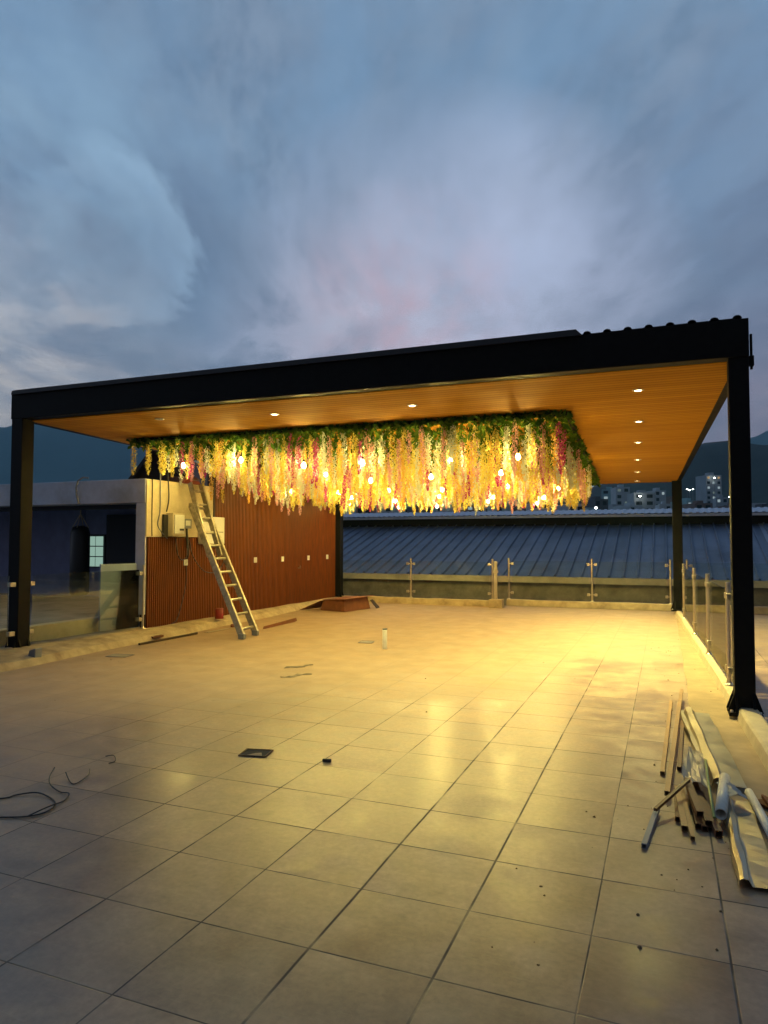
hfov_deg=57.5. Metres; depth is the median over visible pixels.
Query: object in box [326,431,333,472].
flower garland
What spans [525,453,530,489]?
flower garland
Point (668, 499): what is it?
city building
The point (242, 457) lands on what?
flower garland
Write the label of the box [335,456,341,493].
flower garland
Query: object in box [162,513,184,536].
fuse box
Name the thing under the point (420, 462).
flower garland
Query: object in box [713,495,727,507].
city building
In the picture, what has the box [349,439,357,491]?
flower garland
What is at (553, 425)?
flower garland
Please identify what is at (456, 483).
flower garland
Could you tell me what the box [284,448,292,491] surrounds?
flower garland
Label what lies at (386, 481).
flower garland
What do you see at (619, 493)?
city building
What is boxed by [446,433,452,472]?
flower garland
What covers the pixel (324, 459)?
flower garland
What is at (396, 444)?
flower garland
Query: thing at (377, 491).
flower garland
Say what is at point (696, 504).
city building
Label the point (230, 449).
flower garland
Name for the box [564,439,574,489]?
flower garland
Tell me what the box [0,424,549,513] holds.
mountain
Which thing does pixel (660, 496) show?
city building
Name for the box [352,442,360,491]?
flower garland
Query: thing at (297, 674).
film scrap
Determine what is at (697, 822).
square tube
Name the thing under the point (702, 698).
screed strip
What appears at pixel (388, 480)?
flower garland
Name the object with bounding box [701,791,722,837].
square tube
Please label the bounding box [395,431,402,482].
flower garland
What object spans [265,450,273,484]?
flower garland
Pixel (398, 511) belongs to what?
city building
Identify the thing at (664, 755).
square tube
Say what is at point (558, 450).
flower garland
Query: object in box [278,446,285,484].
flower garland
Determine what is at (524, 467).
flower garland
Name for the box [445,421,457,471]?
flower garland
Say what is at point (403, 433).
flower garland
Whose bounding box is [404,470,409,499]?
flower garland
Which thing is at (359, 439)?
flower garland
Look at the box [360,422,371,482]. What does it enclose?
flower garland
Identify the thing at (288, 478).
flower garland
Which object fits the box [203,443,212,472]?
flower garland
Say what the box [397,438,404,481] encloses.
flower garland
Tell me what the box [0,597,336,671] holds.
kerb
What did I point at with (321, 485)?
flower garland
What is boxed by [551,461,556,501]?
flower garland
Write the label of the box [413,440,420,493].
flower garland
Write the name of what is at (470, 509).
city building
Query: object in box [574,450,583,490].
flower garland
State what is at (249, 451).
flower garland
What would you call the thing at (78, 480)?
gooseneck pipe
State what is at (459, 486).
flower garland
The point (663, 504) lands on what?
city building
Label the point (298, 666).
film scrap
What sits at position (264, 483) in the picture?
flower garland
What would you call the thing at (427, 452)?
flower garland
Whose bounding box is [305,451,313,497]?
flower garland
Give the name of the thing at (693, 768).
film sheet
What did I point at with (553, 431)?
flower garland
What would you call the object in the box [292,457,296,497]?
flower garland
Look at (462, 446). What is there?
flower garland
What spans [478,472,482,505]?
flower garland
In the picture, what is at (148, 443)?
flower garland
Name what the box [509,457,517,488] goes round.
flower garland
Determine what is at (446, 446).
flower garland
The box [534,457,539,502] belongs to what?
flower garland
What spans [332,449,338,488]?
flower garland
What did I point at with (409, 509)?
city building
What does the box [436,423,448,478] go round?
flower garland
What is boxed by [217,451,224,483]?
flower garland
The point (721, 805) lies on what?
pvc pipe
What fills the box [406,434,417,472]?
flower garland
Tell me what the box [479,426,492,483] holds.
flower garland
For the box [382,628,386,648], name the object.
pipe stub
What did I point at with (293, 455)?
flower garland
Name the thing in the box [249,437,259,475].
flower garland
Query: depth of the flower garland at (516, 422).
8.70 m
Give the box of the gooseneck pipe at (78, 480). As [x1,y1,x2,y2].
[75,477,88,504]
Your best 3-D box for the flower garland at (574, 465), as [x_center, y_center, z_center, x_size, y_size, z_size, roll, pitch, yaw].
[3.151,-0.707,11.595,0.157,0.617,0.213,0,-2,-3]
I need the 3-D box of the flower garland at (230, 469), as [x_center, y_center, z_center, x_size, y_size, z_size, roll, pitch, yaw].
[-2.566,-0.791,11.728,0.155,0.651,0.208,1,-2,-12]
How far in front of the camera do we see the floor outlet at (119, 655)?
9.58 m
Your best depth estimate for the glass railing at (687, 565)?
15.91 m
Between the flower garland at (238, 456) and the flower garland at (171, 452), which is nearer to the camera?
the flower garland at (171, 452)
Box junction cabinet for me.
[198,516,224,543]
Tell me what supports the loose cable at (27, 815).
on the floor
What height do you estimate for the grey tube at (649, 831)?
0.041 m
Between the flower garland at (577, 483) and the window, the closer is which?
the flower garland at (577, 483)
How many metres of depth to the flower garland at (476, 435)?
9.05 m
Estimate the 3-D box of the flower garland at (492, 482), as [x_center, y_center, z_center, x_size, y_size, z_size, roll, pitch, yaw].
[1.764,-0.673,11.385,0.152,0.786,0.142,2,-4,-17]
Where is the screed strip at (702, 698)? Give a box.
[677,619,767,822]
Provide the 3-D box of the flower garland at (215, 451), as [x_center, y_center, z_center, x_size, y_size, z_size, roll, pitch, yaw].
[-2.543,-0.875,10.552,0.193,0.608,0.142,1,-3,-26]
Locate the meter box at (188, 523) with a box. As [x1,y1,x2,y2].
[185,519,191,547]
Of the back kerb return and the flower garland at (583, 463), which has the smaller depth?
the flower garland at (583, 463)
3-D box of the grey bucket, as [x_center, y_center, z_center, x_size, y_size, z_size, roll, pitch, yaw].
[-4.497,1.844,9.006,0.147,0.195,0.110,-1,-3,22]
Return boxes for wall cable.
[151,479,152,535]
[157,458,167,538]
[166,459,169,511]
[171,566,186,623]
[175,538,187,559]
[189,540,224,572]
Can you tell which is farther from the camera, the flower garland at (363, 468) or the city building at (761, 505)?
the city building at (761, 505)
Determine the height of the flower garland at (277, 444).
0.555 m
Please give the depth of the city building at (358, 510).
213.09 m
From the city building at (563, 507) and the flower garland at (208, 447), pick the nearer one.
the flower garland at (208, 447)
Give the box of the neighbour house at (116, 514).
[0,479,212,614]
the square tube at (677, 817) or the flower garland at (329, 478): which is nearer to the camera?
the square tube at (677, 817)
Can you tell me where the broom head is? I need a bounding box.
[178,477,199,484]
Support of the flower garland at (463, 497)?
hanging from the pergola
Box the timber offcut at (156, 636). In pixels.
[151,635,163,638]
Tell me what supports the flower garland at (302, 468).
hanging from the pergola
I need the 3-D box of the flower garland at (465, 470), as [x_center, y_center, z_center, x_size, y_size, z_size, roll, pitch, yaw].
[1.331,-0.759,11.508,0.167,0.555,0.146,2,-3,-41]
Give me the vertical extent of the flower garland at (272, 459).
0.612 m
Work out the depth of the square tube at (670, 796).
4.06 m
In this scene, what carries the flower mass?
hanging from the pergola
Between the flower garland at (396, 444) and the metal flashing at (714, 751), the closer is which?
the metal flashing at (714, 751)
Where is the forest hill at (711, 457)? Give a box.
[475,441,767,511]
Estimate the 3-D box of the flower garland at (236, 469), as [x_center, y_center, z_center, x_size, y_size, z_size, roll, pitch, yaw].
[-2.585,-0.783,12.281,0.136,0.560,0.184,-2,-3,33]
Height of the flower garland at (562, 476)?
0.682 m
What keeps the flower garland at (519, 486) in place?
hanging from the pergola
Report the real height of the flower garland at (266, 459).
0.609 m
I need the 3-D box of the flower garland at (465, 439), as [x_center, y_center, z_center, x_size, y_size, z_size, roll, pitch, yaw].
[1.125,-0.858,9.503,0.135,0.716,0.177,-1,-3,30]
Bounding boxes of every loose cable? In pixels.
[0,792,55,817]
[28,767,69,815]
[65,769,89,783]
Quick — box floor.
[0,602,767,1023]
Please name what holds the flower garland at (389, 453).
hanging from the pergola
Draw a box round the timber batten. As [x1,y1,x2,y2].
[138,632,197,644]
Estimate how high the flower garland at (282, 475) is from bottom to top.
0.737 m
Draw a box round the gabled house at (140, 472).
[128,450,207,485]
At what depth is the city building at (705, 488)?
420.98 m
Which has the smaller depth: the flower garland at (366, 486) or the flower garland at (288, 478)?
the flower garland at (288, 478)
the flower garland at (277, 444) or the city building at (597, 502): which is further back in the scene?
the city building at (597, 502)
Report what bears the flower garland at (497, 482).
hanging from the pergola
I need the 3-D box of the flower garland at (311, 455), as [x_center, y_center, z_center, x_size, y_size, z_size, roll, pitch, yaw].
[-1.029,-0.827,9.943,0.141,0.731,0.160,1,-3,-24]
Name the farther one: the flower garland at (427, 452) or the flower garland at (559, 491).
the flower garland at (559, 491)
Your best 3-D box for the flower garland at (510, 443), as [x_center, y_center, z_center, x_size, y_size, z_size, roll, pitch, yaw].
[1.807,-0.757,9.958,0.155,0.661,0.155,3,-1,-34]
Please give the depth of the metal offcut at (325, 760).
4.97 m
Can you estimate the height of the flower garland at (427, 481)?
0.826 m
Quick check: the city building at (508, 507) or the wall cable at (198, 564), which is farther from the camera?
the city building at (508, 507)
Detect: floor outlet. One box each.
[105,654,133,656]
[238,748,272,756]
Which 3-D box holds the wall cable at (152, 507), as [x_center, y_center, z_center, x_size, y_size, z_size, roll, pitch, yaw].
[-3.897,-0.079,11.773,0.014,0.960,0.027,-1,-3,22]
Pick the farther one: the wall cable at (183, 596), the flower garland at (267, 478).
the wall cable at (183, 596)
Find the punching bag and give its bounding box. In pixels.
[69,510,89,595]
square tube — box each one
[654,778,689,810]
[660,700,672,775]
[664,689,682,795]
[674,785,687,831]
[674,796,679,821]
[677,718,683,770]
[681,788,694,840]
[684,778,703,817]
[688,796,700,828]
[693,782,711,827]
[700,818,707,831]
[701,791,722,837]
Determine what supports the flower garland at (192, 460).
hanging from the pergola
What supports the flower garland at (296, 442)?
hanging from the pergola
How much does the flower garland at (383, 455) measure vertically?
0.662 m
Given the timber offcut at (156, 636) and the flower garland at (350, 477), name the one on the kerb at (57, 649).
the timber offcut at (156, 636)
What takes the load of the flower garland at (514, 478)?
hanging from the pergola
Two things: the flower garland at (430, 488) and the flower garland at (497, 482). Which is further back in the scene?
the flower garland at (430, 488)
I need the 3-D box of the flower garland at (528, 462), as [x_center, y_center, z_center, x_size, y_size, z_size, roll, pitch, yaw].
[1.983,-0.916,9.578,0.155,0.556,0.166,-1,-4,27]
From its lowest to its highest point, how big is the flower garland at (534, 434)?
0.754 m
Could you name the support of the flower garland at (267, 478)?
hanging from the pergola
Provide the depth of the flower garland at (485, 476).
11.72 m
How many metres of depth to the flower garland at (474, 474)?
10.90 m
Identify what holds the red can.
on the kerb at (57, 649)
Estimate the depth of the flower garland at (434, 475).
11.72 m
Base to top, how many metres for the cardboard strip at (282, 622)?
0.067 m
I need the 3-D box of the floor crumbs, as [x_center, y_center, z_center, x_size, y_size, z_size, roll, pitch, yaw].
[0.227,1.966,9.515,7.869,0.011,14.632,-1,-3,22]
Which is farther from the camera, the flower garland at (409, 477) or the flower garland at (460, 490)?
the flower garland at (460, 490)
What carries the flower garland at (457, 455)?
hanging from the pergola
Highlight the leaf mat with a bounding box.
[126,409,600,489]
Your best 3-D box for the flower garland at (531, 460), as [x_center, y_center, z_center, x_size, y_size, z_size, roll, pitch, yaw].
[1.904,-0.853,8.985,0.174,0.772,0.163,-1,-3,-12]
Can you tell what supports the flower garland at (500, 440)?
hanging from the pergola
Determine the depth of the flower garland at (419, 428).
9.23 m
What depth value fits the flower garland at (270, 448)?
10.01 m
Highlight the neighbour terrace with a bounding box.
[0,595,139,628]
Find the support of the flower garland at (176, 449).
hanging from the pergola
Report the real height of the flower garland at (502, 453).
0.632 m
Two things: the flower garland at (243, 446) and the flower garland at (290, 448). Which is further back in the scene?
the flower garland at (290, 448)
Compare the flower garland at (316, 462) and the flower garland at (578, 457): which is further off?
the flower garland at (578, 457)
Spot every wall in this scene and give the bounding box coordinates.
[0,616,98,646]
[140,472,335,627]
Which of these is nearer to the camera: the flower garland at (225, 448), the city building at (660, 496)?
the flower garland at (225, 448)
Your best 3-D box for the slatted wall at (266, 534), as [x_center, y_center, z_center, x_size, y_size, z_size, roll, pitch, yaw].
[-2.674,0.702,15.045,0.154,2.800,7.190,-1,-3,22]
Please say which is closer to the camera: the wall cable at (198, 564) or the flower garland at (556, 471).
the flower garland at (556, 471)
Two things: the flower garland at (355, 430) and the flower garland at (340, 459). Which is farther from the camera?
the flower garland at (340, 459)
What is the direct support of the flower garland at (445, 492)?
hanging from the pergola
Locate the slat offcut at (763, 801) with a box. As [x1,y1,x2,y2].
[758,794,767,808]
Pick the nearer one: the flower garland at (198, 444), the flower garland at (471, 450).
the flower garland at (471, 450)
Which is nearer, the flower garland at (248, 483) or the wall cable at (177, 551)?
the flower garland at (248, 483)
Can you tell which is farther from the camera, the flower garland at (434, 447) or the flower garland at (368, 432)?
the flower garland at (434, 447)
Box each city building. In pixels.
[356,506,375,572]
[376,504,394,512]
[397,507,406,573]
[407,503,431,573]
[436,507,452,511]
[453,503,474,511]
[487,502,512,575]
[513,506,525,510]
[526,502,550,574]
[556,502,584,576]
[580,496,608,577]
[602,487,611,504]
[608,504,615,509]
[611,484,629,505]
[612,503,641,577]
[627,490,654,508]
[646,488,665,505]
[655,501,671,578]
[666,496,671,503]
[670,498,691,504]
[682,501,713,579]
[696,473,721,502]
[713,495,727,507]
[753,504,767,580]
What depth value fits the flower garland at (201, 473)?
11.23 m
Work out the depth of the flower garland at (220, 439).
10.37 m
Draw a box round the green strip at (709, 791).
[704,759,715,818]
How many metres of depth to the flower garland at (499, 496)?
12.36 m
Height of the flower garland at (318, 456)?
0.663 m
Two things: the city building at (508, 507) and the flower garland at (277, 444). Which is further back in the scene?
the city building at (508, 507)
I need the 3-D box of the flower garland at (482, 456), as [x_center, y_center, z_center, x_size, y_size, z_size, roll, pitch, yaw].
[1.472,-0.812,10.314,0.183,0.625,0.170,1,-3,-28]
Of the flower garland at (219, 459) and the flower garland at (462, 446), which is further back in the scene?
the flower garland at (219, 459)
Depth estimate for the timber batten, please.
11.10 m
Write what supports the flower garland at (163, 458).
hanging from the pergola
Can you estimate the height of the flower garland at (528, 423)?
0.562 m
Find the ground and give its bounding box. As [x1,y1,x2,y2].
[343,572,728,579]
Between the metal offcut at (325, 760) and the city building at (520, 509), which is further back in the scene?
the city building at (520, 509)
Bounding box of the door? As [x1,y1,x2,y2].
[106,514,135,563]
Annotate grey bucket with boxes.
[28,648,41,657]
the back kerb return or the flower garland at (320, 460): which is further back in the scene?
the back kerb return
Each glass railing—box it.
[2,582,15,646]
[29,565,145,641]
[358,558,493,598]
[508,558,671,603]
[678,564,732,685]
[685,560,764,569]
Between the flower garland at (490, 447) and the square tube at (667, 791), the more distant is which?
the flower garland at (490, 447)
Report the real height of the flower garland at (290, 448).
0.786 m
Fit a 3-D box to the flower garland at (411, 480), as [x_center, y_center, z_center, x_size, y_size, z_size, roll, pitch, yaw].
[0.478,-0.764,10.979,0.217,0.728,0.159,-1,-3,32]
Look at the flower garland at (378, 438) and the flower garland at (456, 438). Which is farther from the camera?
the flower garland at (378, 438)
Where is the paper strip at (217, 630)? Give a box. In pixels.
[205,628,229,632]
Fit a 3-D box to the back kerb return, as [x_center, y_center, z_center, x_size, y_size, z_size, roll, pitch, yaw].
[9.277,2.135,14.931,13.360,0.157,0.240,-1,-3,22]
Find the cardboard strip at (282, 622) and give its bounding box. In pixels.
[263,618,296,628]
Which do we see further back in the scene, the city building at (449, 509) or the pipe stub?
the city building at (449, 509)
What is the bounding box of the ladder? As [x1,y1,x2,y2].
[188,482,258,639]
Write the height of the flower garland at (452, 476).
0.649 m
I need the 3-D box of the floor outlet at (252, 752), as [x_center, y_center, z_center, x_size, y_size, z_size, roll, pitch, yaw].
[-0.946,1.777,5.173,0.210,0.008,0.170,0,-2,10]
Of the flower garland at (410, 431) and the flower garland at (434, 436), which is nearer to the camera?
the flower garland at (410, 431)
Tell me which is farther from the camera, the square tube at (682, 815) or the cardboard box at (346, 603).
the cardboard box at (346, 603)
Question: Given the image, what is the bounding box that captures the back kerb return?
[506,599,767,614]
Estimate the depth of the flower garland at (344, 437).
9.68 m
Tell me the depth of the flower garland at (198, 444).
10.89 m
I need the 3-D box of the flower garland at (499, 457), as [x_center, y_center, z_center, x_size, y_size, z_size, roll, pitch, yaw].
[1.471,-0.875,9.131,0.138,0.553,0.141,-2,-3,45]
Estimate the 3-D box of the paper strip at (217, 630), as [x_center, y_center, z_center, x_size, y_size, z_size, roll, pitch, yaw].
[-2.926,2.080,12.299,0.090,0.004,0.608,-1,-3,24]
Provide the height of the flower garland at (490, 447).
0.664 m
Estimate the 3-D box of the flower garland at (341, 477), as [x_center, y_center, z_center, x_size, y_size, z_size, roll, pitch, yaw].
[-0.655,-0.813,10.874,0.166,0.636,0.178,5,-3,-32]
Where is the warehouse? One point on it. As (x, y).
(629, 545)
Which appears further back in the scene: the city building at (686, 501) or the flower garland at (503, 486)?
the city building at (686, 501)
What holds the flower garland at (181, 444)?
hanging from the pergola
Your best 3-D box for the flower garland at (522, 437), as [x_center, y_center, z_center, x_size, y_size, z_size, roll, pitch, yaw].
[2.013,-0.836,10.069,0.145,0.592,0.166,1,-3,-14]
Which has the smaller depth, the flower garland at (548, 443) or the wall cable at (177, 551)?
the flower garland at (548, 443)
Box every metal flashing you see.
[680,710,699,751]
[684,707,746,787]
[716,782,746,798]
[724,797,767,888]
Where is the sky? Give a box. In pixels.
[0,0,767,498]
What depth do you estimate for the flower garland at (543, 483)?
10.05 m
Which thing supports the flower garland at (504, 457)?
hanging from the pergola
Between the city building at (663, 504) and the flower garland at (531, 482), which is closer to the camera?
the flower garland at (531, 482)
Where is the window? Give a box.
[90,534,105,567]
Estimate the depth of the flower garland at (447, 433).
9.33 m
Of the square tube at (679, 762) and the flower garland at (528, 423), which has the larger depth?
the flower garland at (528, 423)
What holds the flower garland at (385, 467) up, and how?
hanging from the pergola
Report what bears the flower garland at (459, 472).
hanging from the pergola
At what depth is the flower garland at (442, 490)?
11.08 m
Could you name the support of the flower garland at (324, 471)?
hanging from the pergola
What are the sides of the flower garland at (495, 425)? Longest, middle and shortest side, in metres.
0.813 x 0.163 x 0.153 m
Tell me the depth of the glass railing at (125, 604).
11.28 m
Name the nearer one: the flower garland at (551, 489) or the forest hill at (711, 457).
the flower garland at (551, 489)
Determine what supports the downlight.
attached to the pergola
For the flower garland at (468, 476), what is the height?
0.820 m
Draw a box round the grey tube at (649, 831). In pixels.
[641,805,659,848]
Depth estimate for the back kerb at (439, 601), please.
17.47 m
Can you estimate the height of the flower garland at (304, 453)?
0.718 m
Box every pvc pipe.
[715,772,730,819]
[744,788,767,836]
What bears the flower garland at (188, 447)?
hanging from the pergola
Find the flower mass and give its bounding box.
[201,459,591,515]
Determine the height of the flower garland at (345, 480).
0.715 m
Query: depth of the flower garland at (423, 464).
10.16 m
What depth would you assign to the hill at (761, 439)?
2894.44 m
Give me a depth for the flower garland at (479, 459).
11.14 m
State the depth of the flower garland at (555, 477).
10.98 m
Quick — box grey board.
[98,563,136,630]
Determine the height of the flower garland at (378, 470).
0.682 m
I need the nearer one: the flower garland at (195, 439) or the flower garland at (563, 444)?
the flower garland at (563, 444)
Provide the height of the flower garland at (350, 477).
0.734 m
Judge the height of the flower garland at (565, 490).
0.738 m
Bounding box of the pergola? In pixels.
[5,315,763,716]
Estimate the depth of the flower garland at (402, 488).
11.36 m
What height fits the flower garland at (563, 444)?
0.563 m
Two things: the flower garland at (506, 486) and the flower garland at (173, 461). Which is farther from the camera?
the flower garland at (506, 486)
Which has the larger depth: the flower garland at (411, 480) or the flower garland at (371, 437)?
the flower garland at (411, 480)
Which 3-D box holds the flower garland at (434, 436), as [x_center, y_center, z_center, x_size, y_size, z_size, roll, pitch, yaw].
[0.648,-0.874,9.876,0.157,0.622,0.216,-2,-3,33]
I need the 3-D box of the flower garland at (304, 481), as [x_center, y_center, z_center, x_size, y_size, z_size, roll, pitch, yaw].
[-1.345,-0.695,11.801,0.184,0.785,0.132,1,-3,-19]
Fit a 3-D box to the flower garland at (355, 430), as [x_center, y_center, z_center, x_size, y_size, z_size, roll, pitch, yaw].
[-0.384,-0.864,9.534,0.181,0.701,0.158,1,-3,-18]
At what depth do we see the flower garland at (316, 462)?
10.21 m
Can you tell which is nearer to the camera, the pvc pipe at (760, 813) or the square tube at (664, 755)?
the pvc pipe at (760, 813)
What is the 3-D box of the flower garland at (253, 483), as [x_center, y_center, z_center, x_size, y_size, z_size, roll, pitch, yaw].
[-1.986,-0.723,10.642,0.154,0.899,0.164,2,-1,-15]
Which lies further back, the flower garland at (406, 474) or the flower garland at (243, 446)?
the flower garland at (406, 474)
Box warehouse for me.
[0,507,767,614]
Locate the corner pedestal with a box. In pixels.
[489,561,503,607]
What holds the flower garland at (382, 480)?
hanging from the pergola
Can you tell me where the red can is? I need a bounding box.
[215,608,223,618]
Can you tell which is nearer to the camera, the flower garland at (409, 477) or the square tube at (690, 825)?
the square tube at (690, 825)
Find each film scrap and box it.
[280,673,310,677]
[285,664,312,667]
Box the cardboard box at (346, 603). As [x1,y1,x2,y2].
[300,595,379,611]
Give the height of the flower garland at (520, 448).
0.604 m
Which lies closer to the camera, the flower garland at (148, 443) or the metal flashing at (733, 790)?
the metal flashing at (733, 790)
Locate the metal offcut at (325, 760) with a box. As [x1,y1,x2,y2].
[322,758,330,761]
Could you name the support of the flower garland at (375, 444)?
hanging from the pergola
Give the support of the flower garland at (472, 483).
hanging from the pergola
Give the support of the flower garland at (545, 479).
hanging from the pergola
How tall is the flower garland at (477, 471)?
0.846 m
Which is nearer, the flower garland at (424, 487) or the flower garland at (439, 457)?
the flower garland at (439, 457)
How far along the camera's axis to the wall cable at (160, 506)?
11.94 m
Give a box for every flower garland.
[127,440,140,474]
[141,445,152,468]
[142,437,154,474]
[155,439,167,472]
[157,448,168,474]
[162,445,169,474]
[165,449,175,471]
[166,440,176,477]
[167,447,176,471]
[173,441,180,466]
[176,450,185,484]
[179,439,188,473]
[183,442,195,476]
[186,451,194,478]
[188,435,198,463]
[188,449,195,471]
[190,454,196,481]
[193,439,206,472]
[197,445,206,478]
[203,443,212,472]
[206,450,213,471]
[208,450,212,476]
[209,437,221,473]
[212,443,221,475]
[212,446,223,472]
[215,433,223,466]
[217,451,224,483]
[220,442,229,475]
[226,444,231,483]
[227,450,235,481]
[229,439,239,490]
[232,443,241,487]
[233,453,238,481]
[237,441,247,477]
[239,438,249,483]
[246,445,252,481]
[247,455,252,490]
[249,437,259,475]
[249,441,257,493]
[251,438,260,480]
[256,450,261,495]
[256,454,262,499]
[257,447,269,490]
[260,440,272,482]
[262,436,271,474]
[264,430,275,485]
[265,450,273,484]
[269,447,277,477]
[272,451,276,480]
[274,439,282,474]
[275,457,280,492]
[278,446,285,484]
[278,451,286,489]
[280,434,290,470]
[281,438,290,484]
[284,427,296,470]
[284,443,294,490]
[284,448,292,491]
[290,453,295,487]
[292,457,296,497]
[293,439,302,474]
[294,441,303,484]
[295,433,304,468]
[296,444,307,492]
[300,459,306,493]
[302,439,308,483]
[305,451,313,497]
[306,432,316,478]
[306,436,315,483]
[308,456,314,498]
[312,436,319,481]
[312,440,320,475]
[315,445,322,481]
[316,430,328,462]
[319,434,329,483]
[319,456,326,495]
[322,447,329,477]
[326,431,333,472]
[327,443,334,482]
[327,459,335,495]
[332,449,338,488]
[334,434,344,477]
[334,440,343,475]
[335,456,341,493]
[338,428,348,474]
[338,444,347,479]
[342,455,348,493]
[344,432,354,469]
[345,449,352,493]
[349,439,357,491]
[351,423,359,473]
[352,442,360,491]
[356,431,364,473]
[359,437,367,485]
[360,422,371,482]
[360,454,365,478]
[363,455,367,499]
[364,438,370,476]
[365,432,375,477]
[369,436,381,481]
[374,431,386,466]
[375,460,382,500]
[376,451,383,484]
[378,430,387,474]
[378,442,385,487]
[381,448,391,485]
[382,424,395,467]
[382,446,387,481]
[383,442,392,480]
[387,454,391,494]
[390,458,394,489]
[392,448,398,483]
[392,455,399,487]
[393,442,401,476]
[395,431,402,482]
[396,429,406,477]
[397,425,409,459]
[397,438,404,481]
[399,451,406,492]
[401,445,409,477]
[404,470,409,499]
[406,427,414,463]
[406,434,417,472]
[407,452,411,487]
[409,446,419,485]
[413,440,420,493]
[413,444,418,473]
[414,420,426,463]
[415,430,424,483]
[418,437,426,484]
[422,427,432,467]
[422,458,426,502]
[423,430,436,470]
[424,441,432,490]
[425,461,432,491]
[432,443,442,472]
[432,454,440,489]
[433,431,442,488]
[433,438,441,482]
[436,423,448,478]
[438,450,445,495]
[442,461,447,495]
[443,440,451,477]
[444,429,454,462]
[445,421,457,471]
[445,457,450,486]
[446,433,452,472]
[447,448,454,485]
[451,425,461,471]
[451,437,461,468]
[452,457,459,498]
[456,441,465,484]
[456,454,461,493]
[457,431,466,475]
[459,468,463,503]
[460,424,471,474]
[460,450,467,482]
[461,461,466,501]
[465,449,470,495]
[466,450,476,492]
[467,420,483,465]
[469,432,474,475]
[469,445,479,487]
[470,421,479,481]
[476,450,485,491]
[477,441,485,497]
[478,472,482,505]
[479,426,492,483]
[480,435,488,477]
[484,457,488,490]
[485,433,495,478]
[486,443,495,489]
[488,450,494,494]
[490,418,503,475]
[491,426,501,464]
[493,432,504,475]
[493,433,502,486]
[497,461,503,500]
[498,451,503,485]
[500,460,505,489]
[501,427,510,469]
[501,444,513,498]
[502,420,513,471]
[504,470,509,497]
[506,436,516,481]
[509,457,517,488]
[510,413,521,475]
[510,447,516,484]
[510,449,515,478]
[515,435,521,480]
[517,442,524,481]
[518,461,522,489]
[519,435,526,473]
[519,449,526,480]
[522,419,533,457]
[524,418,536,474]
[524,433,530,464]
[525,427,539,475]
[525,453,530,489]
[528,451,536,503]
[533,433,541,460]
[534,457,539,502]
[535,418,548,478]
[535,442,544,484]
[539,430,548,486]
[545,437,551,480]
[545,451,550,477]
[545,459,553,506]
[550,422,562,466]
[551,418,564,474]
[551,445,562,496]
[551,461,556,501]
[553,449,558,492]
[554,443,559,486]
[555,437,565,483]
[556,430,564,467]
[559,454,565,493]
[560,429,567,465]
[562,460,567,496]
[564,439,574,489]
[567,438,577,482]
[570,455,575,487]
[571,460,580,498]
[574,447,582,487]
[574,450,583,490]
[575,460,584,498]
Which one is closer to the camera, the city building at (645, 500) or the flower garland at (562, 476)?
the flower garland at (562, 476)
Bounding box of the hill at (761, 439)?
[751,431,767,444]
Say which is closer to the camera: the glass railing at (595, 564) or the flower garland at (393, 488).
the flower garland at (393, 488)
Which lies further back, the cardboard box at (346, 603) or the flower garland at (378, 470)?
the cardboard box at (346, 603)
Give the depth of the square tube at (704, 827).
3.80 m
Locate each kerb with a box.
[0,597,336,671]
[342,595,488,606]
[674,611,767,771]
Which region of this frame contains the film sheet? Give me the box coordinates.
[680,746,707,787]
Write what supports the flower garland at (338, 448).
hanging from the pergola
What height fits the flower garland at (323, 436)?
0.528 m
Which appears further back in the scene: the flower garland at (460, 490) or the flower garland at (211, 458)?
the flower garland at (460, 490)
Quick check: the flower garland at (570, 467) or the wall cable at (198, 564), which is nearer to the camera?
the flower garland at (570, 467)
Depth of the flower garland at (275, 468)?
11.28 m
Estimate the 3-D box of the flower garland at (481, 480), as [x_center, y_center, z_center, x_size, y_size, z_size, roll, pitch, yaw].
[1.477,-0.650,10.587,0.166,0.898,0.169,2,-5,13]
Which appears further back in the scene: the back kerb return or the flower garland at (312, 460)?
the back kerb return
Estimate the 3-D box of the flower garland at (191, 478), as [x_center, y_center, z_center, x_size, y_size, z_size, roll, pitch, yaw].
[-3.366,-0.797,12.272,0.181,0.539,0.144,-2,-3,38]
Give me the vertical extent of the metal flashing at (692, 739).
0.054 m
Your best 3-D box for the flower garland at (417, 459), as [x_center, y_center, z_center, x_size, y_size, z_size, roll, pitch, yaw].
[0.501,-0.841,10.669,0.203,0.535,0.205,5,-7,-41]
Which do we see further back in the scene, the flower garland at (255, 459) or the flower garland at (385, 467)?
the flower garland at (385, 467)
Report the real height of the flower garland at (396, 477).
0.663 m
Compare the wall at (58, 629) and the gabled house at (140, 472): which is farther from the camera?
the gabled house at (140, 472)
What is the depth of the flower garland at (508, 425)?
9.10 m
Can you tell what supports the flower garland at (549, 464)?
hanging from the pergola
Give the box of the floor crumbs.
[54,636,728,965]
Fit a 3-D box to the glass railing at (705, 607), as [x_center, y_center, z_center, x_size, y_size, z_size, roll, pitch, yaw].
[4.806,1.404,10.734,0.100,1.050,8.988,-1,-3,20]
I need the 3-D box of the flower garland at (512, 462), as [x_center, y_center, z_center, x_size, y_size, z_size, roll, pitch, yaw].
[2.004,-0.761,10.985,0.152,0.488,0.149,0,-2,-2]

